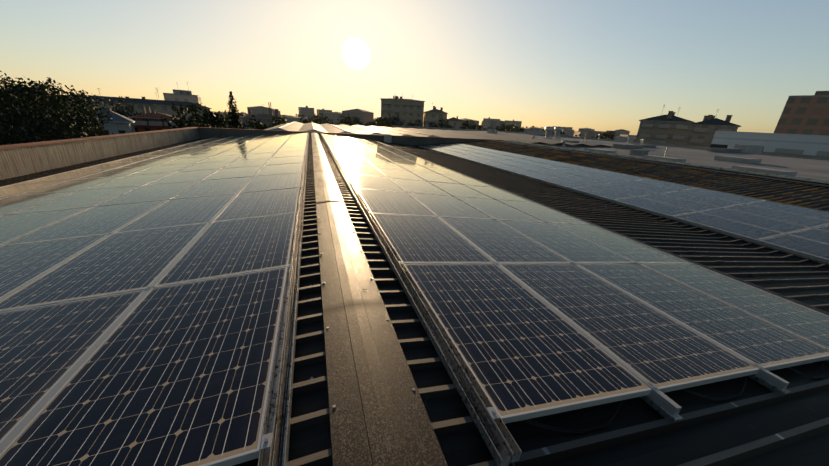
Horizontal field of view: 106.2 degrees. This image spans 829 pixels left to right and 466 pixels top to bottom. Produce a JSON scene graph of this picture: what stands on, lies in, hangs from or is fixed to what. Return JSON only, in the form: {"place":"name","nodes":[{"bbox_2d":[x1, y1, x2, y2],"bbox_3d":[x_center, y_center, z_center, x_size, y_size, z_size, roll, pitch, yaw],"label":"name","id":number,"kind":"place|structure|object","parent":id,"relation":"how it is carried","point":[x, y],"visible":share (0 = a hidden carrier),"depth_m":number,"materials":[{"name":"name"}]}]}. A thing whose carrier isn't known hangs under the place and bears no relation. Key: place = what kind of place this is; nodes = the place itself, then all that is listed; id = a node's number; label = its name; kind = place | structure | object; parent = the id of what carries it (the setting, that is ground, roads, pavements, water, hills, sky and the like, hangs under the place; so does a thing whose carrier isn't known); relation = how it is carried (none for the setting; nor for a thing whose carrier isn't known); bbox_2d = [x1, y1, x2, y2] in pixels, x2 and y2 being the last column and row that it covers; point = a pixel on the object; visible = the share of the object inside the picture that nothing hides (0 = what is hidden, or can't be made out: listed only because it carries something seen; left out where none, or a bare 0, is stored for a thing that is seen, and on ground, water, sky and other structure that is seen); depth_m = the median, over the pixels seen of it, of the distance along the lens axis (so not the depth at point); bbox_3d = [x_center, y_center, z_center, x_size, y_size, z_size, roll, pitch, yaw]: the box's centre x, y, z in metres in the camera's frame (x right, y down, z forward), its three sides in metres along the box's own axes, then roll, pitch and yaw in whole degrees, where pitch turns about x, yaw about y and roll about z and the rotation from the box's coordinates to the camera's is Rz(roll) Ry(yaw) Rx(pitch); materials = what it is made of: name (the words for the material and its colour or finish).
{"place":"outdoors","nodes":[
{"label":"outdoors","id":0,"kind":"place"},
{"bbox_2d":[317,109,331,121],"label":"building","id":1,"kind":"structure","parent":0,"point":[321,111],"depth_m":363.15,"materials":[{"name":"grey concrete"}]},
{"bbox_2d":[0,0,828,134],"bbox_3d":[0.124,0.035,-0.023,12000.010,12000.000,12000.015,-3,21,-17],"label":"sky","id":2,"kind":"structure","parent":0,"point":[628,65],"depth_m":4531.69,"materials":[{"name":"blue"}]},
{"bbox_2d":[0,133,828,465],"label":"trapezoidal roof sheets","id":3,"kind":"object","parent":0,"point":[756,425],"visible":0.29,"depth_m":1.84,"materials":[{"name":"grey metal"}]},
{"bbox_2d":[0,133,304,453],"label":"mounting rails","id":4,"kind":"object","parent":3,"relation":"on","point":[41,404],"visible":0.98,"depth_m":2.57,"materials":[{"name":"silver metal"}]},
{"bbox_2d":[0,133,306,465],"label":"solar panels","id":5,"kind":"object","parent":4,"relation":"on","point":[175,368],"visible":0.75,"depth_m":2.22,"materials":[{"name":"blue glass"}]},
{"bbox_2d":[258,133,308,465],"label":"ridge rail","id":6,"kind":"object","parent":3,"relation":"on","point":[272,423],"visible":0.94,"depth_m":1.71,"materials":[{"name":"silver metal"}]},
{"bbox_2d":[311,133,447,465],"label":"bay ridge cap","id":7,"kind":"object","parent":3,"relation":"on","point":[378,415],"visible":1,"depth_m":1.69,"materials":[{"name":"paint"}]},
{"bbox_2d":[320,133,521,465],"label":"ridge rail","id":8,"kind":"object","parent":3,"relation":"on","point":[507,451],"visible":0.98,"depth_m":1.79,"materials":[{"name":"silver metal"}]},
{"bbox_2d":[310,164,788,457],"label":"screws","id":9,"kind":"object","parent":3,"relation":"on","point":[366,290],"visible":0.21,"depth_m":2.57,"materials":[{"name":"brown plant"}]},
{"bbox_2d":[276,135,824,465],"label":"cables","id":10,"kind":"object","parent":3,"relation":"on","point":[288,370],"visible":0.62,"depth_m":1.67,"materials":[{"name":"black rubber"}]},
{"bbox_2d":[323,135,828,421],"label":"mounting rails","id":11,"kind":"object","parent":3,"relation":"on","point":[661,403],"visible":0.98,"depth_m":2.42,"materials":[{"name":"silver metal"}]},
{"bbox_2d":[322,134,828,423],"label":"solar panels","id":12,"kind":"object","parent":11,"relation":"on","point":[524,352],"visible":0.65,"depth_m":2.75,"materials":[{"name":"blue glass"}]},
{"bbox_2d":[375,140,828,315],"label":"mounting rail","id":13,"kind":"object","parent":3,"relation":"on","point":[766,290],"depth_m":4.52,"materials":[{"name":"grey metal"}]},
{"bbox_2d":[391,144,828,303],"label":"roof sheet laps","id":14,"kind":"object","parent":3,"relation":"on","point":[755,275],"visible":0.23,"depth_m":5.26,"materials":[{"name":"silver metal"}]},
{"bbox_2d":[419,145,828,264],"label":"solar panel rails","id":15,"kind":"object","parent":3,"relation":"on","point":[818,259],"visible":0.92,"depth_m":7.86,"materials":[{"name":"silver metal"}]},
{"bbox_2d":[422,143,828,258],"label":"solar panels","id":16,"kind":"object","parent":15,"relation":"on","point":[815,248],"visible":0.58,"depth_m":8.88,"materials":[{"name":"blue glass"}]},
{"bbox_2d":[461,143,828,211],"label":"ridge rail","id":17,"kind":"object","parent":3,"relation":"on","point":[683,184],"visible":0.17,"depth_m":10.14,"materials":[{"name":"grey metal"}]},
{"bbox_2d":[462,141,828,210],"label":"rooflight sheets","id":18,"kind":"object","parent":3,"relation":"on","point":[808,197],"visible":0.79,"depth_m":11.51,"materials":[{"name":"white plastic"}]},
{"bbox_2d":[491,140,828,186],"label":"bay ridge cap","id":19,"kind":"object","parent":3,"relation":"on","point":[687,167],"visible":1,"depth_m":13.48,"materials":[{"name":"paint"}]},
{"bbox_2d":[504,140,828,183],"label":"ridge rail","id":20,"kind":"object","parent":3,"relation":"on","point":[766,174],"visible":1,"depth_m":13.80,"materials":[{"name":"grey metal"}]},
{"bbox_2d":[133,101,731,142],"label":"balconies","id":21,"kind":"structure","parent":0,"point":[153,123],"depth_m":92.52,"materials":[{"name":"grey concrete"}]},
{"label":"ground","id":22,"kind":"structure","parent":0,"visible":0},
{"bbox_2d":[0,105,57,144],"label":"broadleaf tree","id":23,"kind":"object","parent":22,"relation":"on","point":[8,122],"visible":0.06,"depth_m":27.32,"materials":[{"name":"green plant"}]},
{"bbox_2d":[0,71,83,144],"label":"broadleaf tree","id":24,"kind":"object","parent":22,"relation":"on","point":[7,140],"visible":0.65,"depth_m":26.89,"materials":[{"name":"green plant"}]},
{"bbox_2d":[0,77,101,135],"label":"broadleaf tree","id":25,"kind":"object","parent":22,"relation":"on","point":[60,106],"visible":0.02,"depth_m":36.54,"materials":[{"name":"green plant"}]},
{"bbox_2d":[0,77,112,143],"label":"broadleaf tree","id":26,"kind":"object","parent":22,"relation":"on","point":[32,91],"visible":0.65,"depth_m":29.12,"materials":[{"name":"green plant"}]},
{"bbox_2d":[35,90,105,135],"bbox_3d":[-52.312,-14.785,45.936,12.096,12.887,11.738,-3,21,-17],"label":"broadleaf tree","id":27,"kind":"object","parent":22,"relation":"on","point":[78,110],"depth_m":46.08,"materials":[{"name":"green plant"}]},
{"bbox_2d":[0,127,198,179],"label":"parapet","id":28,"kind":"structure","parent":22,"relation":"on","point":[21,159],"depth_m":10.68,"materials":[{"name":"concrete"}]},
{"bbox_2d":[85,109,135,134],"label":"white villa","id":29,"kind":"object","parent":22,"relation":"on","point":[120,124],"visible":0.33,"depth_m":70.39,"materials":[{"name":"paint"}]},
{"bbox_2d":[107,96,141,124],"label":"broadleaf tree","id":30,"kind":"object","parent":22,"relation":"on","point":[130,109],"visible":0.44,"depth_m":86.31,"materials":[{"name":"green plant"}]},
{"bbox_2d":[60,94,211,132],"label":"flats","id":31,"kind":"structure","parent":22,"relation":"on","point":[163,106],"depth_m":99.75,"materials":[{"name":"grey concrete"}]},
{"bbox_2d":[129,112,179,131],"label":"red brick flats","id":32,"kind":"structure","parent":22,"relation":"on","point":[147,117],"depth_m":83.31,"materials":[{"name":"brick"}]},
{"bbox_2d":[163,93,201,104],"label":"building","id":33,"kind":"structure","parent":22,"relation":"on","point":[195,99],"depth_m":122.15,"materials":[{"name":"concrete"}]},
{"bbox_2d":[173,89,192,94],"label":"rooftop structure","id":34,"kind":"object","parent":33,"relation":"on","point":[183,92],"visible":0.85,"depth_m":124.63,"materials":[{"name":"concrete"}]},
{"bbox_2d":[159,102,215,128],"bbox_3d":[-34.241,-13.652,47.437,6.283,11.702,6.654,7,20,9],"label":"broadleaf tree","id":35,"kind":"object","parent":22,"relation":"on","point":[180,121],"visible":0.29,"depth_m":45.89,"materials":[{"name":"green plant"}]},
{"bbox_2d":[194,103,222,127],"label":"broadleaf tree","id":36,"kind":"object","parent":22,"relation":"on","point":[203,111],"visible":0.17,"depth_m":73.43,"materials":[{"name":"green plant"}]},
{"bbox_2d":[184,108,234,128],"bbox_3d":[-28.961,-12.369,45.598,5.434,11.053,7.051,12,21,22],"label":"broadleaf tree","id":37,"kind":"object","parent":22,"relation":"on","point":[211,119],"visible":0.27,"depth_m":43.18,"materials":[{"name":"green plant"}]},
{"bbox_2d":[226,91,243,128],"bbox_3d":[-29.612,-16.052,51.852,5.997,13.847,5.579,-3,21,-17],"label":"conifer tree","id":38,"kind":"object","parent":22,"relation":"on","point":[233,117],"visible":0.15,"depth_m":50.59,"materials":[{"name":"green plant"}]},
{"bbox_2d":[237,114,270,129],"bbox_3d":[-24.759,-13.108,49.073,6.031,10.583,5.870,-3,21,-17],"label":"broadleaf tree","id":39,"kind":"object","parent":22,"relation":"on","point":[258,126],"visible":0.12,"depth_m":47.58,"materials":[{"name":"green plant"}]},
{"bbox_2d":[240,114,287,129],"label":"building","id":40,"kind":"structure","parent":22,"relation":"on","point":[264,118],"depth_m":79.64,"materials":[{"name":"brick"}]},
{"bbox_2d":[268,117,286,126],"bbox_3d":[-23.452,-15.345,55.674,6.518,10.468,6.328,-11,24,-35],"label":"broadleaf tree","id":41,"kind":"object","parent":22,"relation":"on","point":[279,121],"visible":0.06,"depth_m":54.07,"materials":[{"name":"green plant"}]},
{"bbox_2d":[271,115,289,124],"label":"broadleaf tree","id":42,"kind":"object","parent":22,"relation":"on","point":[273,117],"visible":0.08,"depth_m":69.77,"materials":[{"name":"green plant"}]},
{"bbox_2d":[298,115,311,123],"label":"broadleaf tree","id":43,"kind":"object","parent":22,"relation":"on","point":[305,121],"visible":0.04,"depth_m":78.06,"materials":[{"name":"green plant"}]},
{"bbox_2d":[298,107,314,117],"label":"building","id":44,"kind":"structure","parent":22,"relation":"on","point":[306,112],"depth_m":349.13,"materials":[{"name":"grey concrete"}]},
{"bbox_2d":[312,116,333,123],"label":"broadleaf tree","id":45,"kind":"object","parent":22,"relation":"on","point":[317,122],"visible":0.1,"depth_m":68.36,"materials":[{"name":"green plant"}]},
{"bbox_2d":[335,113,358,125],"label":"broadleaf tree","id":46,"kind":"object","parent":22,"relation":"on","point":[344,121],"visible":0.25,"depth_m":72.14,"materials":[{"name":"green plant"}]},
{"bbox_2d":[198,127,512,144],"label":"gable wall","id":47,"kind":"structure","parent":22,"relation":"on","point":[204,132],"depth_m":25.69,"materials":[{"name":"concrete"}]},
{"bbox_2d":[348,116,364,125],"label":"broadleaf tree","id":48,"kind":"object","parent":22,"relation":"on","point":[360,123],"visible":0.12,"depth_m":91.40,"materials":[{"name":"green plant"}]},
{"bbox_2d":[364,121,376,125],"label":"broadleaf tree","id":49,"kind":"object","parent":22,"relation":"on","point":[370,124],"visible":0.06,"depth_m":76.56,"materials":[{"name":"green plant"}]},
{"bbox_2d":[371,117,391,126],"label":"broadleaf tree","id":50,"kind":"object","parent":22,"relation":"on","point":[385,123],"visible":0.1,"depth_m":88.95,"materials":[{"name":"green plant"}]},
{"bbox_2d":[374,117,393,125],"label":"broadleaf tree","id":51,"kind":"object","parent":22,"relation":"on","point":[381,122],"visible":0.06,"depth_m":101.11,"materials":[{"name":"green plant"}]},
{"bbox_2d":[387,113,403,125],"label":"broadleaf tree","id":52,"kind":"object","parent":22,"relation":"on","point":[393,120],"visible":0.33,"depth_m":108.01,"materials":[{"name":"green plant"}]},
{"bbox_2d":[381,98,424,125],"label":"apartment building","id":53,"kind":"structure","parent":22,"relation":"on","point":[403,107],"depth_m":135.10,"materials":[{"name":"grey concrete"}]},
{"bbox_2d":[98,82,717,117],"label":"antennas and mast","id":54,"kind":"object","parent":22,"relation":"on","point":[270,103],"visible":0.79,"depth_m":96.40,"materials":[{"name":"grey metal"}]},
{"bbox_2d":[214,110,619,136],"bbox_3d":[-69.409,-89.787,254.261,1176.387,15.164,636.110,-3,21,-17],"label":"skyline trees","id":55,"kind":"object","parent":22,"relation":"on","point":[309,118],"visible":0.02,"depth_m":151.22,"materials":[{"name":"green plant"}]},
{"bbox_2d":[412,119,423,126],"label":"broadleaf tree","id":56,"kind":"object","parent":22,"relation":"on","point":[418,124],"visible":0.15,"depth_m":122.89,"materials":[{"name":"green plant"}]},
{"bbox_2d":[215,106,636,140],"bbox_3d":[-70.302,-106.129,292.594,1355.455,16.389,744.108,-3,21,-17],"label":"buildings","id":57,"kind":"structure","parent":22,"relation":"on","point":[364,116],"depth_m":247.90,"materials":[{"name":"beige paint"}]},
{"bbox_2d":[89,90,828,133],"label":"roofscape chimneys and tanks","id":58,"kind":"object","parent":57,"relation":"on","point":[708,117],"visible":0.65,"depth_m":93.11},
{"bbox_2d":[422,121,436,126],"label":"broadleaf tree","id":59,"kind":"object","parent":22,"relation":"on","point":[429,124],"visible":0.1,"depth_m":98.40,"materials":[{"name":"green plant"}]},
{"bbox_2d":[423,109,447,127],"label":"building","id":60,"kind":"structure","parent":22,"relation":"on","point":[434,115],"depth_m":136.13,"materials":[{"name":"beige paint"}]},
{"bbox_2d":[265,121,611,147],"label":"factory roof monitors","id":61,"kind":"object","parent":22,"relation":"on","point":[331,128],"visible":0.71,"depth_m":40.39,"materials":[{"name":"grey metal"}]},
{"bbox_2d":[433,118,455,127],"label":"broadleaf tree","id":62,"kind":"object","parent":22,"relation":"on","point":[441,124],"visible":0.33,"depth_m":108.90,"materials":[{"name":"green plant"}]},
{"bbox_2d":[445,117,464,128],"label":"house","id":63,"kind":"structure","parent":22,"relation":"on","point":[454,122],"depth_m":135.92,"materials":[{"name":"beige paint"}]},
{"bbox_2d":[459,121,473,128],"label":"broadleaf tree","id":64,"kind":"object","parent":22,"relation":"on","point":[465,123],"visible":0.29,"depth_m":110.00,"materials":[{"name":"green plant"}]},
{"bbox_2d":[462,120,475,128],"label":"broadleaf tree","id":65,"kind":"object","parent":22,"relation":"on","point":[473,125],"visible":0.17,"depth_m":122.43,"materials":[{"name":"green plant"}]},
{"bbox_2d":[467,124,484,129],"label":"broadleaf tree","id":66,"kind":"object","parent":22,"relation":"on","point":[479,127],"visible":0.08,"depth_m":90.72,"materials":[{"name":"green plant"}]},
{"bbox_2d":[482,118,499,128],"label":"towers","id":67,"kind":"structure","parent":22,"relation":"on","point":[486,123],"depth_m":265.50,"materials":[{"name":"grey concrete"}]},
{"bbox_2d":[496,125,507,130],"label":"broadleaf tree","id":68,"kind":"object","parent":22,"relation":"on","point":[504,127],"visible":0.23,"depth_m":119.08,"materials":[{"name":"green plant"}]},
{"bbox_2d":[501,124,514,130],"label":"broadleaf tree","id":69,"kind":"object","parent":22,"relation":"on","point":[511,128],"visible":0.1,"depth_m":108.99,"materials":[{"name":"green plant"}]},
{"bbox_2d":[504,120,521,127],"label":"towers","id":70,"kind":"structure","parent":22,"relation":"on","point":[507,122],"depth_m":265.79,"materials":[{"name":"grey concrete"}]},
{"bbox_2d":[514,126,524,131],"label":"broadleaf tree","id":71,"kind":"object","parent":22,"relation":"on","point":[520,129],"visible":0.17,"depth_m":118.28,"materials":[{"name":"green plant"}]},
{"bbox_2d":[591,132,612,138],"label":"broadleaf tree","id":72,"kind":"object","parent":22,"relation":"on","point":[605,134],"visible":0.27,"depth_m":107.01,"materials":[{"name":"green plant"}]},
{"bbox_2d":[596,131,615,139],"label":"broadleaf tree","id":73,"kind":"object","parent":22,"relation":"on","point":[613,134],"visible":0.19,"depth_m":118.27,"materials":[{"name":"green plant"}]},
{"bbox_2d":[391,125,828,184],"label":"grey roof","id":74,"kind":"object","parent":22,"relation":"on","point":[810,166],"visible":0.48,"depth_m":30.09,"materials":[{"name":"grey metal"}]},
{"bbox_2d":[532,126,643,146],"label":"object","id":75,"kind":"object","parent":74,"relation":"on","point":[549,129],"visible":0.79,"depth_m":52.41,"materials":[{"name":"grey"}]},
{"bbox_2d":[487,129,796,175],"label":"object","id":76,"kind":"structure","parent":74,"relation":"on","point":[757,149],"depth_m":25.61,"materials":[{"name":"grey paint"}]},
{"bbox_2d":[565,140,742,155],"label":"rooftop units","id":77,"kind":"object","parent":74,"relation":"on","point":[635,148],"visible":0.88,"depth_m":35.51},
{"bbox_2d":[514,142,817,182],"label":"mounting rails","id":78,"kind":"object","parent":74,"relation":"on","point":[689,165],"visible":0.21,"depth_m":14.75,"materials":[{"name":"grey metal"}]},
{"bbox_2d":[635,115,694,144],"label":"dark flats","id":79,"kind":"structure","parent":22,"relation":"on","point":[673,121],"depth_m":94.30,"materials":[{"name":"grey concrete"}]},
{"bbox_2d":[685,118,740,146],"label":"dark flats","id":80,"kind":"structure","parent":22,"relation":"on","point":[714,125],"depth_m":88.98,"materials":[{"name":"grey concrete"}]},
{"bbox_2d":[710,131,828,156],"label":"white office","id":81,"kind":"structure","parent":22,"relation":"on","point":[812,145],"depth_m":51.79,"materials":[{"name":"white"}]},
{"bbox_2d":[774,95,828,135],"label":"brick building","id":82,"kind":"structure","parent":22,"relation":"on","point":[805,114],"depth_m":95.43,"materials":[{"name":"brown brick"}]}
]}

